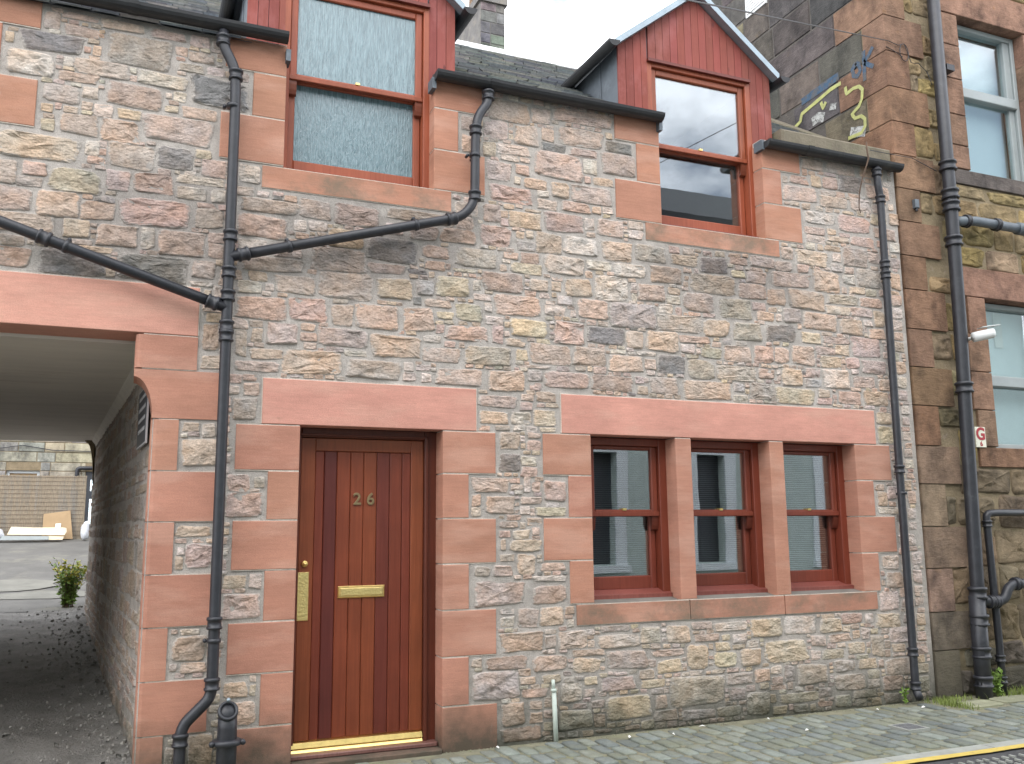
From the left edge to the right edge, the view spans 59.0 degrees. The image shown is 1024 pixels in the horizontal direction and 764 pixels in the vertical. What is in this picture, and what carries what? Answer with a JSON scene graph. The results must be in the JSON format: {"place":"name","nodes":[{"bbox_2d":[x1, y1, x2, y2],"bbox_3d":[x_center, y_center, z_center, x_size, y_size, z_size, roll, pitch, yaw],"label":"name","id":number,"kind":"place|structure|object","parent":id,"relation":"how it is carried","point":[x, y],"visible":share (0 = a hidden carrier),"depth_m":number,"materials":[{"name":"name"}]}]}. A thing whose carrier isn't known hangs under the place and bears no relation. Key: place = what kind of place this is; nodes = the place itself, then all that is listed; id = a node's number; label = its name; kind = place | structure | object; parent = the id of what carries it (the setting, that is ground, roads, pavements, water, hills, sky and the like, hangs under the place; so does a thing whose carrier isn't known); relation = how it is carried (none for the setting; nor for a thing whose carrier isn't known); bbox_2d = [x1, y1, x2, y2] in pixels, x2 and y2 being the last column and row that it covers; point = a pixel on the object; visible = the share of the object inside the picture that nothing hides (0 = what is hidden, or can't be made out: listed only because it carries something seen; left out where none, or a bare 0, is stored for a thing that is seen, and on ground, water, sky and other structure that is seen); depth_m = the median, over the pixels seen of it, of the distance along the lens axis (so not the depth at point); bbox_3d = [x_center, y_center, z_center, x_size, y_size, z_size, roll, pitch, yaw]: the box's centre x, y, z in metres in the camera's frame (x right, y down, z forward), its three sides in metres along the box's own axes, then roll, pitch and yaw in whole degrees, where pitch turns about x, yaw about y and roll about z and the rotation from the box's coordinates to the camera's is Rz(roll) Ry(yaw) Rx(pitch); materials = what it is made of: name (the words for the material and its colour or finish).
{"place":"outdoors","nodes":[
{"label":"outdoors","id":0,"kind":"place"},
{"bbox_2d":[0,537,88,612],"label":"courtyard","id":1,"kind":"structure","parent":0,"point":[27,578],"depth_m":16.15,"materials":[{"name":"grey concrete"}]},
{"bbox_2d":[0,536,48,539],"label":"grey board","id":2,"kind":"object","parent":1,"relation":"on","point":[24,538],"visible":1,"depth_m":19.63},
{"bbox_2d":[7,527,66,534],"bbox_3d":[-10.422,3.271,19.876,1.160,0.190,0.110,3,-10,-22],"label":"foam board","id":3,"kind":"object","parent":2,"relation":"on","point":[37,530],"visible":1,"depth_m":19.83,"materials":[{"name":"white plastic"}]},
{"bbox_2d":[0,475,86,538],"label":"bamboo screen","id":4,"kind":"object","parent":1,"relation":"on","point":[20,489],"visible":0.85,"depth_m":20.32,"materials":[{"name":"brown wood"}]},
{"bbox_2d":[0,440,91,534],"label":"courtyard building","id":5,"kind":"structure","parent":1,"relation":"on","point":[39,458],"depth_m":23.19,"materials":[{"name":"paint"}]},
{"bbox_2d":[6,470,39,516],"bbox_3d":[-12.445,2.833,22.988,0.760,1.160,0.100,3,-10,-22],"label":"window","id":6,"kind":"structure","parent":5,"relation":"in","point":[9,472],"depth_m":23.03,"materials":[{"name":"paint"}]},
{"bbox_2d":[84,472,91,529],"bbox_3d":[-10.690,3.133,23.655,0.900,1.550,0.150,3,-10,-22],"label":"yard door","id":7,"kind":"structure","parent":5,"relation":"in","point":[89,474],"depth_m":23.48,"materials":[{"name":"mirror"}]},
{"bbox_2d":[49,536,63,539],"bbox_3d":[-10.047,3.433,19.942,0.320,0.085,0.150,3,-10,-22],"label":"foam board","id":8,"kind":"object","parent":1,"relation":"on","point":[56,537],"visible":1,"depth_m":19.88,"materials":[{"name":"beige plastic"}]},
{"bbox_2d":[42,511,72,538],"bbox_3d":[-10.176,3.201,20.300,0.630,0.640,0.170,3,-10,-22],"label":"cardboard sheet","id":9,"kind":"object","parent":1,"relation":"on","point":[60,519],"visible":0.74,"depth_m":20.32,"materials":[{"name":"cardboard"}]},
{"bbox_2d":[49,558,86,607],"bbox_3d":[-6.356,2.882,12.992,0.616,0.722,0.492,1,-9,-7],"label":"ragwort","id":10,"kind":"object","parent":1,"relation":"on","point":[70,583],"visible":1,"depth_m":12.92,"materials":[{"name":"green plant"}]},
{"bbox_2d":[80,521,88,539],"bbox_3d":[-9.589,3.332,20.322,0.185,0.418,0.209,3,-10,-22],"label":"rubbish bag","id":11,"kind":"object","parent":1,"relation":"on","point":[84,532],"visible":1,"depth_m":20.26,"materials":[{"name":"white plastic"}]},
{"bbox_2d":[0,604,131,763],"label":"path","id":12,"kind":"structure","parent":0,"point":[57,706],"depth_m":7.60,"materials":[{"name":"grey gravel"}]},
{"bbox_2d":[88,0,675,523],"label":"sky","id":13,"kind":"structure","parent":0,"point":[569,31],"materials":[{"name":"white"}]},
{"bbox_2d":[355,691,1023,763],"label":"pavement","id":14,"kind":"structure","parent":0,"point":[865,735],"depth_m":6.19,"materials":[{"name":"grey stone"}]},
{"bbox_2d":[209,698,245,763],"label":"soil pipe stub","id":15,"kind":"object","parent":14,"relation":"on","point":[226,742],"visible":1,"depth_m":5.32,"materials":[{"name":"black metal"}]},
{"bbox_2d":[900,685,910,702],"bbox_3d":[3.253,2.585,7.476,0.093,0.138,0.084,-8,-12,39],"label":"weed","id":16,"kind":"object","parent":14,"relation":"on","point":[905,700],"visible":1,"depth_m":7.47,"materials":[{"name":"green plant"}]},
{"bbox_2d":[888,722,929,732],"bbox_3d":[2.873,2.505,6.552,0.200,0.023,0.200,3,-10,-22],"label":"drain cover","id":17,"kind":"object","parent":14,"relation":"on","point":[909,727],"visible":1,"depth_m":6.52,"materials":[{"name":"metal"}]},
{"bbox_2d":[924,694,979,703],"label":"grass","id":18,"kind":"structure","parent":14,"relation":"on","point":[958,698],"depth_m":7.63,"materials":[{"name":"green plant"}]},
{"bbox_2d":[991,667,1004,695],"bbox_3d":[4.188,2.577,7.789,0.151,0.237,0.172,3,-10,-22],"label":"weed","id":19,"kind":"object","parent":14,"relation":"on","point":[997,684],"visible":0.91,"depth_m":7.78,"materials":[{"name":"green plant"}]},
{"bbox_2d":[985,685,1023,697],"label":"grass","id":20,"kind":"structure","parent":14,"relation":"on","point":[1014,692],"depth_m":7.82,"materials":[{"name":"green plant"}]},
{"bbox_2d":[924,698,977,710],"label":"grass","id":21,"kind":"structure","parent":0,"point":[952,703],"depth_m":7.38,"materials":[{"name":"green plant"}]},
{"bbox_2d":[883,743,1023,763],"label":"road","id":22,"kind":"structure","parent":0,"point":[1012,754],"depth_m":5.72,"materials":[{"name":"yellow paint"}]},
{"label":"ground","id":23,"kind":"structure","parent":0,"visible":0},
{"bbox_2d":[0,0,935,763],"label":"stone house","id":24,"kind":"structure","parent":23,"relation":"on","point":[586,404],"depth_m":6.56,"materials":[{"name":"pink stone"}]},
{"bbox_2d":[136,390,148,449],"bbox_3d":[-2.498,0.237,6.124,0.016,0.400,0.580,4,-10,-27],"label":"passage sign","id":25,"kind":"object","parent":24,"relation":"attached to","point":[143,415],"visible":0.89,"depth_m":6.05,"materials":[{"name":"grey metal"}]},
{"bbox_2d":[0,28,494,763],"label":"downpipe","id":26,"kind":"object","parent":24,"relation":"attached to","point":[224,306],"visible":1,"depth_m":5.72,"materials":[{"name":"black metal"}]},
{"bbox_2d":[278,0,429,187],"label":"window","id":27,"kind":"structure","parent":24,"relation":"in","point":[357,104],"depth_m":6.68,"materials":[{"name":"brown wood"}]},
{"bbox_2d":[291,427,437,760],"bbox_3d":[-0.997,1.377,6.122,1.010,2.118,0.210,3,-10,-22],"label":"door","id":28,"kind":"structure","parent":24,"relation":"in","point":[364,662],"depth_m":6.12,"materials":[{"name":"brown wood"}]},
{"bbox_2d":[457,0,507,48],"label":"chimney gable","id":29,"kind":"structure","parent":24,"relation":"on","point":[486,25],"depth_m":21.01,"materials":[{"name":"stone"}]},
{"bbox_2d":[551,679,557,741],"bbox_3d":[0.297,2.299,6.302,0.049,0.436,0.041,3,-10,-22],"label":"overflow pipe","id":30,"kind":"object","parent":24,"relation":"attached to","point":[554,712],"visible":0.89,"depth_m":6.29,"materials":[{"name":"white plastic"}]},
{"bbox_2d":[591,437,671,599],"bbox_3d":[0.847,1.049,7.017,0.831,1.215,0.225,3,-10,-22],"label":"window","id":31,"kind":"structure","parent":24,"relation":"in","point":[657,581],"depth_m":7.06,"materials":[{"name":"brown wood"}]},
{"bbox_2d":[647,62,758,237],"bbox_3d":[1.607,-1.954,7.800,1.127,1.460,0.195,3,-10,-22],"label":"window","id":32,"kind":"structure","parent":24,"relation":"in","point":[743,163],"depth_m":7.89,"materials":[{"name":"brown wood"}]},
{"bbox_2d":[691,441,767,594],"bbox_3d":[1.671,1.097,7.358,0.842,1.215,0.225,3,-10,-22],"label":"window","id":33,"kind":"structure","parent":24,"relation":"in","point":[752,578],"depth_m":7.42,"materials":[{"name":"brown wood"}]},
{"bbox_2d":[783,444,853,590],"bbox_3d":[2.497,1.145,7.701,0.845,1.215,0.225,3,-10,-22],"label":"window","id":34,"kind":"structure","parent":24,"relation":"in","point":[838,575],"depth_m":7.76,"materials":[{"name":"brown wood"}]},
{"bbox_2d":[858,141,868,212],"bbox_3d":[3.154,-1.843,8.142,0.052,0.628,0.149,4,-10,-26],"label":"dead twig","id":35,"kind":"object","parent":24,"relation":"hanging from","point":[863,173],"visible":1,"depth_m":8.12,"materials":[{"name":"brown wood"}]},
{"bbox_2d":[871,166,923,700],"bbox_3d":[3.331,0.338,7.859,0.124,4.648,0.144,-5,-11,27],"label":"downpipe","id":36,"kind":"object","parent":24,"relation":"attached to","point":[901,494],"visible":1,"depth_m":7.82,"materials":[{"name":"black metal"}]},
{"bbox_2d":[711,0,1023,698],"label":"tenement","id":37,"kind":"structure","parent":23,"relation":"on","point":[856,89],"depth_m":8.71,"materials":[{"name":"stone"}]},
{"bbox_2d":[685,0,935,170],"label":"telephone cable","id":38,"kind":"object","parent":37,"relation":"attached to","point":[820,27],"visible":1,"depth_m":6.04,"materials":[{"name":"black metal"}]},
{"bbox_2d":[912,199,919,210],"bbox_3d":[3.761,-1.645,8.421,0.050,0.110,0.038,3,-10,-22],"label":"junction box","id":39,"kind":"object","parent":37,"relation":"attached to","point":[915,204],"visible":1,"depth_m":8.41,"materials":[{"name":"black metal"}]},
{"bbox_2d":[927,0,1023,698],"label":"soil pipe","id":40,"kind":"object","parent":37,"relation":"attached to","point":[980,600],"visible":0.99,"depth_m":8.20,"materials":[{"name":"black metal"}]},
{"bbox_2d":[974,427,986,447],"bbox_3d":[4.296,0.506,8.302,0.128,0.187,0.012,3,-10,-22],"label":"gas sign","id":41,"kind":"object","parent":37,"relation":"attached to","point":[980,437],"visible":1,"depth_m":8.29,"materials":[{"name":"white plastic"}]},
{"bbox_2d":[968,324,999,341],"bbox_3d":[4.284,-0.428,8.293,0.261,0.154,0.254,0,-9,-3],"label":"security camera","id":42,"kind":"object","parent":37,"relation":"attached to","point":[985,334],"visible":0.93,"depth_m":8.19,"materials":[{"name":"white plastic"}]},
{"bbox_2d":[957,25,1023,181],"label":"window","id":43,"kind":"structure","parent":37,"relation":"in","point":[985,104],"depth_m":9.42,"materials":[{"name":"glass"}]},
{"bbox_2d":[981,509,1023,694],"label":"waste pipe","id":44,"kind":"object","parent":37,"relation":"attached to","point":[999,655],"visible":0.89,"depth_m":7.99,"materials":[{"name":"black metal"}]},
{"bbox_2d":[985,303,1023,448],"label":"window","id":45,"kind":"structure","parent":37,"relation":"in","point":[1006,350],"depth_m":8.95,"materials":[{"name":"glass"}]}
]}

